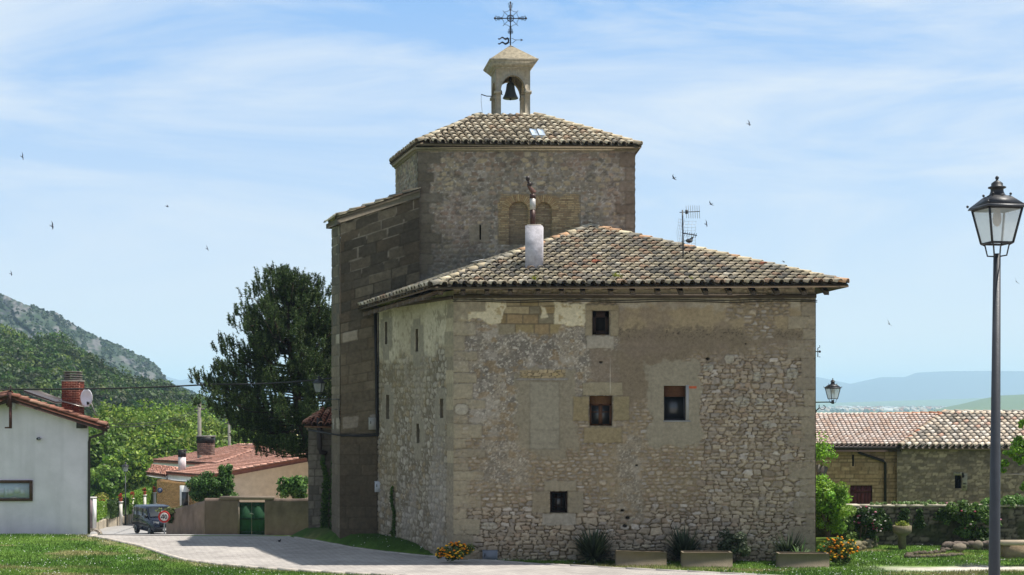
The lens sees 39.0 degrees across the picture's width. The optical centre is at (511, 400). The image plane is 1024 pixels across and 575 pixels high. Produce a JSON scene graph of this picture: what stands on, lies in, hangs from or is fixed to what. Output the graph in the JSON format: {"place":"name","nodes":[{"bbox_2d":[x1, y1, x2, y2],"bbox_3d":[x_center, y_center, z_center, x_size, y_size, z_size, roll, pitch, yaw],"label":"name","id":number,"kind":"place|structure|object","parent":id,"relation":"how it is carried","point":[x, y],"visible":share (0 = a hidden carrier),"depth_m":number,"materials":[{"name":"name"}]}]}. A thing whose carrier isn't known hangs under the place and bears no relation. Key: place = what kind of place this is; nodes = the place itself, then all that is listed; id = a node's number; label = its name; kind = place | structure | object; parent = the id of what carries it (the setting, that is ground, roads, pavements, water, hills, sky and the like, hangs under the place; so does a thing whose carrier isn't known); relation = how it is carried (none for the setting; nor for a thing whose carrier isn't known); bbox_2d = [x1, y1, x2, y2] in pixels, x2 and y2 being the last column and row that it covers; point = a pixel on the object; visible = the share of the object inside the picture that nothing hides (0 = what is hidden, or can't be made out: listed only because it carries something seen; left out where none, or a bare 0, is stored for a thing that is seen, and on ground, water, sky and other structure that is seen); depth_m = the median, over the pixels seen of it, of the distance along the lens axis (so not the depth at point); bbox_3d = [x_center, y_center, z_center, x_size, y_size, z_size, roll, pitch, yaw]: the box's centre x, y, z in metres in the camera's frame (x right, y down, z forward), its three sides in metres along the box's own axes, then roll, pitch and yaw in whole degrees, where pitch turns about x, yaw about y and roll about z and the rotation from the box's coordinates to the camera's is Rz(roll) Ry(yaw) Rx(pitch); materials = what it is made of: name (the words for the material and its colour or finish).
{"place":"outdoors","nodes":[
{"label":"outdoors","id":0,"kind":"place"},
{"bbox_2d":[0,294,193,393],"bbox_3d":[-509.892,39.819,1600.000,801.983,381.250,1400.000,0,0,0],"label":"mountain","id":1,"kind":"structure","parent":0,"point":[94,345],"depth_m":1367.83,"materials":[{"name":"stone"}]},
{"bbox_2d":[0,292,195,394],"bbox_3d":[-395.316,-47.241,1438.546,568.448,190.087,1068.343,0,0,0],"label":"mountain scrub","id":2,"kind":"object","parent":1,"relation":"on","point":[81,333],"visible":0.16,"depth_m":1397.57,"materials":[{"name":"green plant"}]},
{"bbox_2d":[90,515,243,534],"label":"road","id":3,"kind":"structure","parent":0,"point":[128,529],"depth_m":82.34,"materials":[{"name":"asphalt"}]},
{"bbox_2d":[90,497,96,527],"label":"gate pillar","id":4,"kind":"structure","parent":3,"relation":"on","point":[92,512],"depth_m":82.90,"materials":[{"name":"concrete"}]},
{"bbox_2d":[121,461,128,524],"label":"street lamp","id":5,"kind":"object","parent":3,"relation":"on","point":[125,467],"visible":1,"depth_m":92.95,"materials":[{"name":"metal"}]},
{"bbox_2d":[132,504,170,533],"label":"van","id":6,"kind":"object","parent":3,"relation":"on","point":[145,517],"visible":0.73,"depth_m":78.83,"materials":[{"name":"paint"}]},
{"bbox_2d":[218,463,234,481],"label":"laurel bush","id":7,"kind":"object","parent":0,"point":[224,468],"visible":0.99,"depth_m":73.75,"materials":[{"name":"green plant"}]},
{"bbox_2d":[95,535,741,574],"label":"road","id":8,"kind":"structure","parent":0,"point":[284,552],"depth_m":45.57,"materials":[{"name":"concrete"}]},
{"bbox_2d":[435,541,474,561],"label":"marigolds","id":9,"kind":"object","parent":8,"relation":"on","point":[458,550],"visible":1,"depth_m":44.35,"materials":[{"name":"orange plant"}]},
{"bbox_2d":[0,406,1023,574],"bbox_3d":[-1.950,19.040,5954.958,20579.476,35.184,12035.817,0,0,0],"label":"ground","id":10,"kind":"structure","parent":0,"point":[323,534],"depth_m":47.35,"materials":[{"name":"plant"}]},
{"bbox_2d":[0,371,109,534],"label":"white house","id":11,"kind":"structure","parent":10,"relation":"on","point":[53,463],"depth_m":59.99,"materials":[{"name":"paint"}]},
{"bbox_2d":[0,480,32,500],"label":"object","id":12,"kind":"object","parent":11,"relation":"attached to","point":[16,490],"visible":1,"depth_m":59.95,"materials":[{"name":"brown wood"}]},
{"bbox_2d":[73,390,96,416],"bbox_3d":[-18.273,0.093,61.447,1.046,1.183,0.647,0,0,4],"label":"satellite dish","id":13,"kind":"object","parent":11,"relation":"attached to","point":[86,397],"visible":0.99,"depth_m":61.56,"materials":[{"name":"metal"}]},
{"bbox_2d":[90,519,105,528],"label":"wall","id":14,"kind":"structure","parent":10,"relation":"on","point":[100,524],"depth_m":87.42,"materials":[{"name":"concrete"}]},
{"bbox_2d":[96,498,107,522],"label":"hedge","id":15,"kind":"object","parent":14,"relation":"on","point":[101,506],"visible":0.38,"depth_m":87.16,"materials":[{"name":"green plant"}]},
{"bbox_2d":[90,463,128,499],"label":"leafy tree","id":16,"kind":"object","parent":10,"relation":"on","point":[105,478],"visible":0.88,"depth_m":126.90,"materials":[{"name":"green plant"}]},
{"bbox_2d":[89,417,131,467],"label":"leafy tree","id":17,"kind":"object","parent":10,"relation":"on","point":[110,441],"visible":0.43,"depth_m":138.53,"materials":[{"name":"green plant"}]},
{"bbox_2d":[103,516,123,526],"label":"wall","id":18,"kind":"structure","parent":10,"relation":"on","point":[112,522],"depth_m":91.42,"materials":[{"name":"concrete"}]},
{"bbox_2d":[103,499,123,518],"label":"hedge","id":19,"kind":"object","parent":18,"relation":"on","point":[112,508],"visible":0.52,"depth_m":91.10,"materials":[{"name":"green plant"}]},
{"bbox_2d":[90,398,150,449],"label":"leafy tree","id":20,"kind":"object","parent":10,"relation":"on","point":[114,414],"visible":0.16,"depth_m":148.96,"materials":[{"name":"green plant"}]},
{"bbox_2d":[123,514,130,524],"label":"wall","id":21,"kind":"structure","parent":10,"relation":"on","point":[128,519],"depth_m":94.33,"materials":[{"name":"concrete"}]},
{"bbox_2d":[116,485,156,514],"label":"hedge","id":22,"kind":"object","parent":21,"relation":"on","point":[138,496],"visible":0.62,"depth_m":97.45,"materials":[{"name":"green plant"}]},
{"bbox_2d":[100,447,157,493],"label":"leafy tree","id":23,"kind":"object","parent":10,"relation":"on","point":[136,462],"visible":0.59,"depth_m":133.01,"materials":[{"name":"green plant"}]},
{"bbox_2d":[109,438,163,492],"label":"leafy tree","id":24,"kind":"object","parent":10,"relation":"on","point":[151,454],"visible":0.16,"depth_m":137.06,"materials":[{"name":"green plant"}]},
{"bbox_2d":[121,406,154,438],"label":"leafy tree","id":25,"kind":"object","parent":10,"relation":"on","point":[140,421],"visible":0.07,"depth_m":157.21,"materials":[{"name":"green plant"}]},
{"bbox_2d":[118,398,182,424],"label":"leafy tree","id":26,"kind":"object","parent":10,"relation":"on","point":[146,410],"visible":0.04,"depth_m":165.27,"materials":[{"name":"green plant"}]},
{"bbox_2d":[135,425,191,485],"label":"leafy tree","id":27,"kind":"object","parent":10,"relation":"on","point":[169,447],"visible":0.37,"depth_m":138.53,"materials":[{"name":"green plant"}]},
{"bbox_2d":[158,511,169,533],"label":"speed sign","id":28,"kind":"object","parent":10,"relation":"on","point":[164,517],"visible":0.98,"depth_m":68.98,"materials":[{"name":"metal"}]},
{"bbox_2d":[142,404,196,438],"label":"leafy tree","id":29,"kind":"object","parent":10,"relation":"on","point":[185,424],"visible":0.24,"depth_m":158.71,"materials":[{"name":"green plant"}]},
{"bbox_2d":[154,392,223,424],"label":"leafy tree","id":30,"kind":"object","parent":10,"relation":"on","point":[187,409],"visible":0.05,"depth_m":171.91,"materials":[{"name":"green plant"}]},
{"bbox_2d":[170,427,222,452],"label":"leafy tree","id":31,"kind":"object","parent":10,"relation":"on","point":[191,437],"visible":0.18,"depth_m":140.69,"materials":[{"name":"green plant"}]},
{"bbox_2d":[194,405,204,457],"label":"utility pole","id":32,"kind":"object","parent":10,"relation":"on","point":[199,422],"visible":0.33,"depth_m":99.90,"materials":[{"name":"concrete"}]},
{"bbox_2d":[187,409,226,426],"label":"leafy tree","id":33,"kind":"object","parent":10,"relation":"on","point":[205,416],"visible":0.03,"depth_m":164.67,"materials":[{"name":"green plant"}]},
{"bbox_2d":[185,470,239,501],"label":"laurel bush","id":34,"kind":"object","parent":10,"relation":"on","point":[204,486],"visible":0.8,"depth_m":73.47,"materials":[{"name":"green plant"}]},
{"bbox_2d":[192,415,250,446],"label":"leafy tree","id":35,"kind":"object","parent":10,"relation":"on","point":[221,431],"visible":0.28,"depth_m":153.56,"materials":[{"name":"green plant"}]},
{"bbox_2d":[145,436,307,507],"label":"modern house","id":36,"kind":"structure","parent":10,"relation":"on","point":[254,474],"depth_m":89.15,"materials":[{"name":"paint"}]},
{"bbox_2d":[180,485,188,505],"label":"window","id":37,"kind":"structure","parent":36,"relation":"in","point":[184,495],"depth_m":87.10,"materials":[{"name":"white glass"}]},
{"bbox_2d":[166,496,307,534],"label":"garden wall","id":38,"kind":"structure","parent":10,"relation":"on","point":[271,515],"depth_m":72.01,"materials":[{"name":"concrete"}]},
{"bbox_2d":[87,534,404,574],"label":"kerb","id":39,"kind":"structure","parent":10,"relation":"on","point":[185,559],"depth_m":43.80,"materials":[{"name":"concrete"}]},
{"bbox_2d":[187,261,331,460],"bbox_3d":[-9.415,-0.054,62.013,8.668,11.938,8.414,0,0,0],"label":"pine tree","id":40,"kind":"object","parent":10,"relation":"on","point":[297,296],"visible":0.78,"depth_m":60.76,"materials":[{"name":"green plant"}]},
{"bbox_2d":[275,475,307,498],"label":"fig tree","id":41,"kind":"object","parent":10,"relation":"on","point":[296,487],"visible":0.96,"depth_m":73.00,"materials":[{"name":"green plant"}]},
{"bbox_2d":[302,407,331,527],"bbox_3d":[-7.339,3.046,56.610,1.765,5.608,4.776,0,0,0],"label":"annex","id":42,"kind":"object","parent":10,"relation":"on","point":[319,444],"visible":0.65,"depth_m":54.58,"materials":[{"name":"stone"}]},
{"bbox_2d":[319,455,330,527],"bbox_3d":[-7.050,3.507,54.449,0.548,2.960,0.196,0,0,0],"label":"ivy","id":43,"kind":"object","parent":42,"relation":"attached to","point":[323,509],"visible":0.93,"depth_m":54.42,"materials":[{"name":"green plant"}]},
{"bbox_2d":[323,45,642,538],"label":"church","id":44,"kind":"structure","parent":10,"relation":"on","point":[460,197],"depth_m":51.18,"materials":[{"name":"stone"}]},
{"bbox_2d":[0,377,331,390],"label":"overhead cable","id":45,"kind":"object","parent":44,"relation":"attached to","point":[160,386],"visible":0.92,"depth_m":59.31,"materials":[{"name":"rubber"}]},
{"bbox_2d":[312,376,339,418],"bbox_3d":[-6.744,-0.162,52.222,0.589,1.617,2.673,0,0,-20],"label":"wall lantern","id":46,"kind":"object","parent":44,"relation":"attached to","point":[318,384],"depth_m":53.07,"materials":[{"name":"metal"}]},
{"bbox_2d":[327,445,331,529],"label":"ivy","id":47,"kind":"object","parent":44,"relation":"attached to","point":[330,504],"visible":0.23,"depth_m":52.93,"materials":[{"name":"green plant"}]},
{"bbox_2d":[308,428,378,436],"bbox_3d":[-6.588,1.159,52.272,1.144,0.249,4.472,0,0,-42],"label":"wall cable","id":48,"kind":"object","parent":44,"relation":"attached to","point":[342,435],"depth_m":50.97,"materials":[{"name":"rubber"}]},
{"bbox_2d":[368,417,375,429],"bbox_3d":[-4.930,0.807,51.019,0.285,0.429,0.142,0,0,0],"label":"junction box","id":49,"kind":"object","parent":44,"relation":"attached to","point":[372,423],"visible":1,"depth_m":50.96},
{"bbox_2d":[501,77,517,99],"bbox_3d":[-0.153,-11.879,54.650,0.792,1.045,0.594,0,0,0],"label":"church bell","id":50,"kind":"object","parent":44,"relation":"hanging from","point":[510,92],"visible":0.88,"depth_m":54.51,"materials":[{"name":"metal"}]},
{"bbox_2d":[494,1,526,44],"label":"iron cross","id":51,"kind":"object","parent":44,"relation":"on","point":[510,18],"visible":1,"depth_m":54.64,"materials":[{"name":"metal"}]},
{"bbox_2d":[482,550,497,559],"bbox_3d":[-0.689,4.876,45.379,0.500,0.368,0.142,0,0,0],"label":"utility cabinet","id":52,"kind":"object","parent":10,"relation":"on","point":[491,554],"visible":0.86,"depth_m":45.32,"materials":[{"name":"metal"}]},
{"bbox_2d":[2,534,1010,574],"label":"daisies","id":53,"kind":"object","parent":10,"relation":"on","point":[495,559],"visible":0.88,"depth_m":43.76,"materials":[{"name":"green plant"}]},
{"bbox_2d":[0,533,1023,574],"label":"grass","id":54,"kind":"structure","parent":10,"relation":"on","point":[138,565],"depth_m":44.04,"materials":[{"name":"plant"}]},
{"bbox_2d":[294,537,769,574],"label":"kerb","id":55,"kind":"structure","parent":10,"relation":"on","point":[536,563],"depth_m":43.79,"materials":[{"name":"concrete"}]},
{"bbox_2d":[566,525,620,565],"bbox_3d":[2.522,4.384,44.605,2.076,1.273,1.971,0,0,28],"label":"yucca","id":56,"kind":"object","parent":10,"relation":"on","point":[592,549],"visible":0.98,"depth_m":44.34,"materials":[{"name":"green plant"}]},
{"bbox_2d":[357,176,849,560],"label":"stone house","id":57,"kind":"structure","parent":10,"relation":"on","point":[536,430],"depth_m":45.47,"materials":[{"name":"brown stone"}]},
{"bbox_2d":[374,313,378,436],"bbox_3d":[-4.778,-0.911,51.000,0.199,4.369,0.100,0,0,0],"label":"drainpipe","id":58,"kind":"object","parent":57,"relation":"attached to","point":[376,380],"visible":0.95,"depth_m":50.96,"materials":[{"name":"metal"}]},
{"bbox_2d":[389,486,395,536],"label":"ivy","id":59,"kind":"object","parent":57,"relation":"attached to","point":[392,531],"visible":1,"depth_m":49.62,"materials":[{"name":"green plant"}]},
{"bbox_2d":[550,491,566,511],"bbox_3d":[1.471,3.193,45.755,0.546,0.682,0.110,0,0,0],"label":"window","id":60,"kind":"structure","parent":57,"relation":"in","point":[558,499],"depth_m":45.71,"materials":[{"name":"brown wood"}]},
{"bbox_2d":[592,311,608,334],"bbox_3d":[2.798,-2.457,45.745,0.531,0.758,0.050,0,0,0],"label":"window","id":61,"kind":"structure","parent":57,"relation":"in","point":[605,314],"depth_m":45.72,"materials":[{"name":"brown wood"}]},
{"bbox_2d":[596,317,604,330],"bbox_3d":[2.798,-2.457,45.940,0.731,0.958,0.020,0,0,0],"label":"window back","id":62,"kind":"structure","parent":57,"relation":"in","point":[600,321],"depth_m":45.93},
{"bbox_2d":[590,396,611,425],"bbox_3d":[2.798,0.322,45.724,0.713,0.932,0.092,0,0,0],"label":"window","id":63,"kind":"structure","parent":57,"relation":"in","point":[600,413],"depth_m":45.69,"materials":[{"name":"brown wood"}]},
{"bbox_2d":[452,299,816,302],"bbox_3d":[3.860,-3.140,45.399,11.460,0.127,0.025,0,0,0],"label":"wall cable","id":64,"kind":"object","parent":57,"relation":"attached to","point":[632,300],"depth_m":45.39,"materials":[{"name":"rubber"}]},
{"bbox_2d":[663,385,690,421],"bbox_3d":[5.186,0.091,45.605,0.858,1.162,0.330,0,0,0],"label":"window","id":65,"kind":"structure","parent":57,"relation":"in","point":[674,406],"depth_m":45.71,"materials":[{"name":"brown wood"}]},
{"bbox_2d":[677,205,699,257],"bbox_3d":[5.728,-5.406,47.000,0.779,1.882,0.608,0,0,0],"label":"tv aerial","id":66,"kind":"object","parent":57,"relation":"on","point":[686,212],"visible":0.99,"depth_m":46.99,"materials":[{"name":"metal"}]},
{"bbox_2d":[816,378,840,412],"bbox_3d":[9.968,-0.155,45.642,0.804,1.118,0.431,0,0,-18],"label":"wall lantern","id":67,"kind":"object","parent":57,"relation":"attached to","point":[832,389],"depth_m":45.61,"materials":[{"name":"metal"}]},
{"bbox_2d":[615,549,666,565],"bbox_3d":[3.912,4.806,43.959,1.530,0.546,0.500,0,0,0],"label":"concrete planter","id":68,"kind":"object","parent":10,"relation":"on","point":[637,557],"visible":0.78,"depth_m":43.71,"materials":[{"name":"concrete"}]},
{"bbox_2d":[661,525,707,562],"bbox_3d":[5.354,4.387,44.705,1.830,1.249,1.908,0,0,0],"label":"yucca","id":69,"kind":"object","parent":10,"relation":"on","point":[684,542],"visible":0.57,"depth_m":44.53,"materials":[{"name":"green plant"}]},
{"bbox_2d":[681,551,732,567],"bbox_3d":[5.847,4.776,43.456,1.498,0.462,0.500,0,0,0],"label":"concrete planter","id":70,"kind":"object","parent":10,"relation":"on","point":[707,558],"visible":0.89,"depth_m":43.21,"materials":[{"name":"concrete"}]},
{"bbox_2d":[717,528,750,562],"bbox_3d":[6.877,4.498,44.771,1.066,1.097,0.897,0,0,0],"label":"lavender bush","id":71,"kind":"object","parent":10,"relation":"on","point":[730,542],"visible":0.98,"depth_m":44.61,"materials":[{"name":"green plant"}]},
{"bbox_2d":[767,529,810,561],"bbox_3d":[8.587,4.477,44.580,1.673,1.124,1.664,0,0,0],"label":"yucca","id":72,"kind":"object","parent":10,"relation":"on","point":[783,546],"visible":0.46,"depth_m":44.43,"materials":[{"name":"green plant"}]},
{"bbox_2d":[776,552,828,567],"bbox_3d":[8.779,4.824,43.673,1.520,0.450,0.500,0,0,0],"label":"concrete planter","id":73,"kind":"object","parent":10,"relation":"on","point":[801,559],"visible":0.81,"depth_m":43.42,"materials":[{"name":"concrete"}]},
{"bbox_2d":[816,430,837,478],"bbox_3d":[11.111,3.040,51.540,1.154,3.998,0.978,0,0,-36],"label":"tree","id":74,"kind":"object","parent":10,"relation":"on","point":[822,447],"visible":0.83,"depth_m":51.40,"materials":[{"name":"green plant"}]},
{"bbox_2d":[816,473,853,541],"bbox_3d":[10.646,3.794,48.560,1.758,2.723,1.499,0,0,0],"label":"tree","id":75,"kind":"object","parent":10,"relation":"on","point":[832,500],"visible":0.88,"depth_m":48.28,"materials":[{"name":"green plant"}]},
{"bbox_2d":[823,536,858,564],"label":"marigolds","id":76,"kind":"object","parent":10,"relation":"on","point":[835,546],"visible":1,"depth_m":43.73,"materials":[{"name":"orange plant"}]},
{"bbox_2d":[816,537,877,550],"bbox_3d":[11.504,4.918,49.509,2.146,0.413,4.751,0,0,10],"label":"flower bed","id":77,"kind":"object","parent":10,"relation":"on","point":[862,544],"visible":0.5,"depth_m":49.35,"materials":[{"name":"plant"}]},
{"bbox_2d":[826,504,857,539],"bbox_3d":[11.366,4.290,49.675,1.176,1.551,1.167,0,0,40],"label":"light bush","id":78,"kind":"object","parent":77,"relation":"on","point":[848,536],"visible":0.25,"depth_m":49.42,"materials":[{"name":"green plant"}]},
{"bbox_2d":[838,506,885,542],"bbox_3d":[12.019,4.338,49.798,1.700,1.469,1.036,0,0,0],"label":"rose bush","id":79,"kind":"object","parent":77,"relation":"on","point":[867,518],"visible":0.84,"depth_m":49.62,"materials":[{"name":"green plant"}]},
{"bbox_2d":[816,411,939,503],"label":"barn","id":80,"kind":"structure","parent":10,"relation":"on","point":[864,463],"depth_m":66.00,"materials":[{"name":"stone"}]},
{"bbox_2d":[850,485,871,503],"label":"door","id":81,"kind":"structure","parent":80,"relation":"in","point":[866,490],"depth_m":66.10,"materials":[{"name":"brown wood"}]},
{"bbox_2d":[816,406,943,412],"bbox_3d":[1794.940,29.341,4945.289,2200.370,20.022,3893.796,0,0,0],"label":"distant groves","id":82,"kind":"object","parent":10,"relation":"on","point":[843,410],"visible":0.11,"depth_m":4157.48,"materials":[{"name":"green plant"}]},
{"bbox_2d":[818,405,945,411],"bbox_3d":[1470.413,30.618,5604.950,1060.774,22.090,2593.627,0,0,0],"label":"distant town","id":83,"kind":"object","parent":10,"relation":"on","point":[881,408],"visible":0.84,"depth_m":4531.45},
{"bbox_2d":[893,520,911,548],"bbox_3d":[13.311,4.590,49.322,0.592,1.034,0.637,0,0,0],"label":"stone basin","id":84,"kind":"object","parent":10,"relation":"on","point":[902,530],"visible":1,"depth_m":49.16,"materials":[{"name":"beige stone"}]},
{"bbox_2d":[816,503,1023,544],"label":"garden wall","id":85,"kind":"structure","parent":10,"relation":"on","point":[933,532],"depth_m":50.56,"materials":[{"name":"stone"}]},
{"bbox_2d":[862,507,894,530],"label":"ivy","id":86,"kind":"object","parent":85,"relation":"attached to","point":[886,525],"visible":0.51,"depth_m":50.47,"materials":[{"name":"green plant"}]},
{"bbox_2d":[897,507,911,524],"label":"ivy","id":87,"kind":"object","parent":85,"relation":"attached to","point":[903,514],"visible":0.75,"depth_m":50.47,"materials":[{"name":"green plant"}]},
{"bbox_2d":[869,500,949,505],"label":"ivy","id":88,"kind":"object","parent":85,"relation":"attached to","point":[907,502],"visible":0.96,"depth_m":50.69,"materials":[{"name":"green plant"}]},
{"bbox_2d":[912,508,926,528],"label":"ivy","id":89,"kind":"object","parent":85,"relation":"attached to","point":[919,521],"visible":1,"depth_m":50.47,"materials":[{"name":"green plant"}]},
{"bbox_2d":[932,507,953,520],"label":"ivy","id":90,"kind":"object","parent":85,"relation":"attached to","point":[942,514],"visible":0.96,"depth_m":50.46,"materials":[{"name":"green plant"}]},
{"bbox_2d":[980,493,1023,507],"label":"ivy","id":91,"kind":"object","parent":85,"relation":"attached to","point":[1010,500],"visible":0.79,"depth_m":50.51,"materials":[{"name":"green plant"}]},
{"bbox_2d":[904,549,962,557],"bbox_3d":[13.606,5.008,47.030,2.530,0.182,1.401,0,0,-29],"label":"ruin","id":92,"kind":"object","parent":10,"relation":"on","point":[909,554],"visible":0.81,"depth_m":46.72,"materials":[{"name":"stone"}]},
{"bbox_2d":[952,543,965,551],"bbox_3d":[14.926,4.894,48.216,0.471,0.285,0.380,0,0,0],"label":"rock","id":93,"kind":"object","parent":10,"relation":"on","point":[958,547],"visible":0.98,"depth_m":48.08,"materials":[{"name":"stone"}]},
{"bbox_2d":[897,409,1023,503],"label":"old barn","id":94,"kind":"structure","parent":10,"relation":"on","point":[945,457],"depth_m":65.68,"materials":[{"name":"stone"}]},
{"bbox_2d":[954,472,966,490],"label":"window","id":95,"kind":"structure","parent":94,"relation":"in","point":[957,474],"depth_m":65.66,"materials":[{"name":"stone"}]},
{"bbox_2d":[939,541,988,550],"bbox_3d":[15.479,4.918,48.677,2.170,0.379,0.778,0,0,6],"label":"rockery","id":96,"kind":"object","parent":10,"relation":"on","point":[947,545],"visible":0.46,"depth_m":48.72,"materials":[{"name":"stone"}]},
{"bbox_2d":[942,499,1001,540],"bbox_3d":[15.911,4.225,49.977,2.030,1.684,1.148,0,0,0],"label":"rose bush","id":97,"kind":"object","parent":10,"relation":"on","point":[968,519],"visible":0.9,"depth_m":49.75,"materials":[{"name":"green plant"}]},
{"bbox_2d":[968,526,988,541],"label":"rose bush","id":98,"kind":"object","parent":10,"relation":"on","point":[981,532],"visible":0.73,"depth_m":49.44,"materials":[{"name":"green plant"}]},
{"bbox_2d":[966,176,1023,574],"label":"street lamp","id":99,"kind":"object","parent":10,"relation":"on","point":[996,212],"visible":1,"depth_m":13.96,"materials":[{"name":"metal"}]},
{"bbox_2d":[1000,540,1023,557],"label":"stone bench","id":100,"kind":"object","parent":10,"relation":"on","point":[1011,548],"visible":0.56,"depth_m":46.25,"materials":[{"name":"stone"}]},
{"bbox_2d":[1000,419,1023,491],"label":"garden tree","id":101,"kind":"object","parent":10,"relation":"on","point":[1017,443],"visible":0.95,"depth_m":43.92,"materials":[{"name":"green plant"}]},
{"bbox_2d":[0,0,1023,383],"label":"sky","id":102,"kind":"structure","parent":0,"point":[871,135],"materials":[{"name":"blue"}]},
{"bbox_2d":[166,371,1023,405],"bbox_3d":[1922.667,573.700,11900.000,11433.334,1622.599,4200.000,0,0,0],"label":"mountains","id":103,"kind":"structure","parent":0,"point":[945,385],"depth_m":10841.02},
{"bbox_2d":[816,398,983,407],"bbox_3d":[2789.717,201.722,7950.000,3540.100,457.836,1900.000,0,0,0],"label":"ridge","id":104,"kind":"structure","parent":0,"point":[944,402],"depth_m":7802.73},
{"bbox_2d":[926,394,1023,411],"bbox_3d":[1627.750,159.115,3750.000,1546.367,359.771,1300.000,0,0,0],"label":"ridge","id":105,"kind":"structure","parent":0,"point":[1012,402],"depth_m":3633.35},
{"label":"wooded hill","id":106,"kind":"structure","parent":0,"visible":0},
{"bbox_2d":[0,324,301,438],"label":"hillside wood","id":107,"kind":"object","parent":106,"relation":"on","point":[27,362],"visible":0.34,"depth_m":370.67,"materials":[{"name":"green plant"}]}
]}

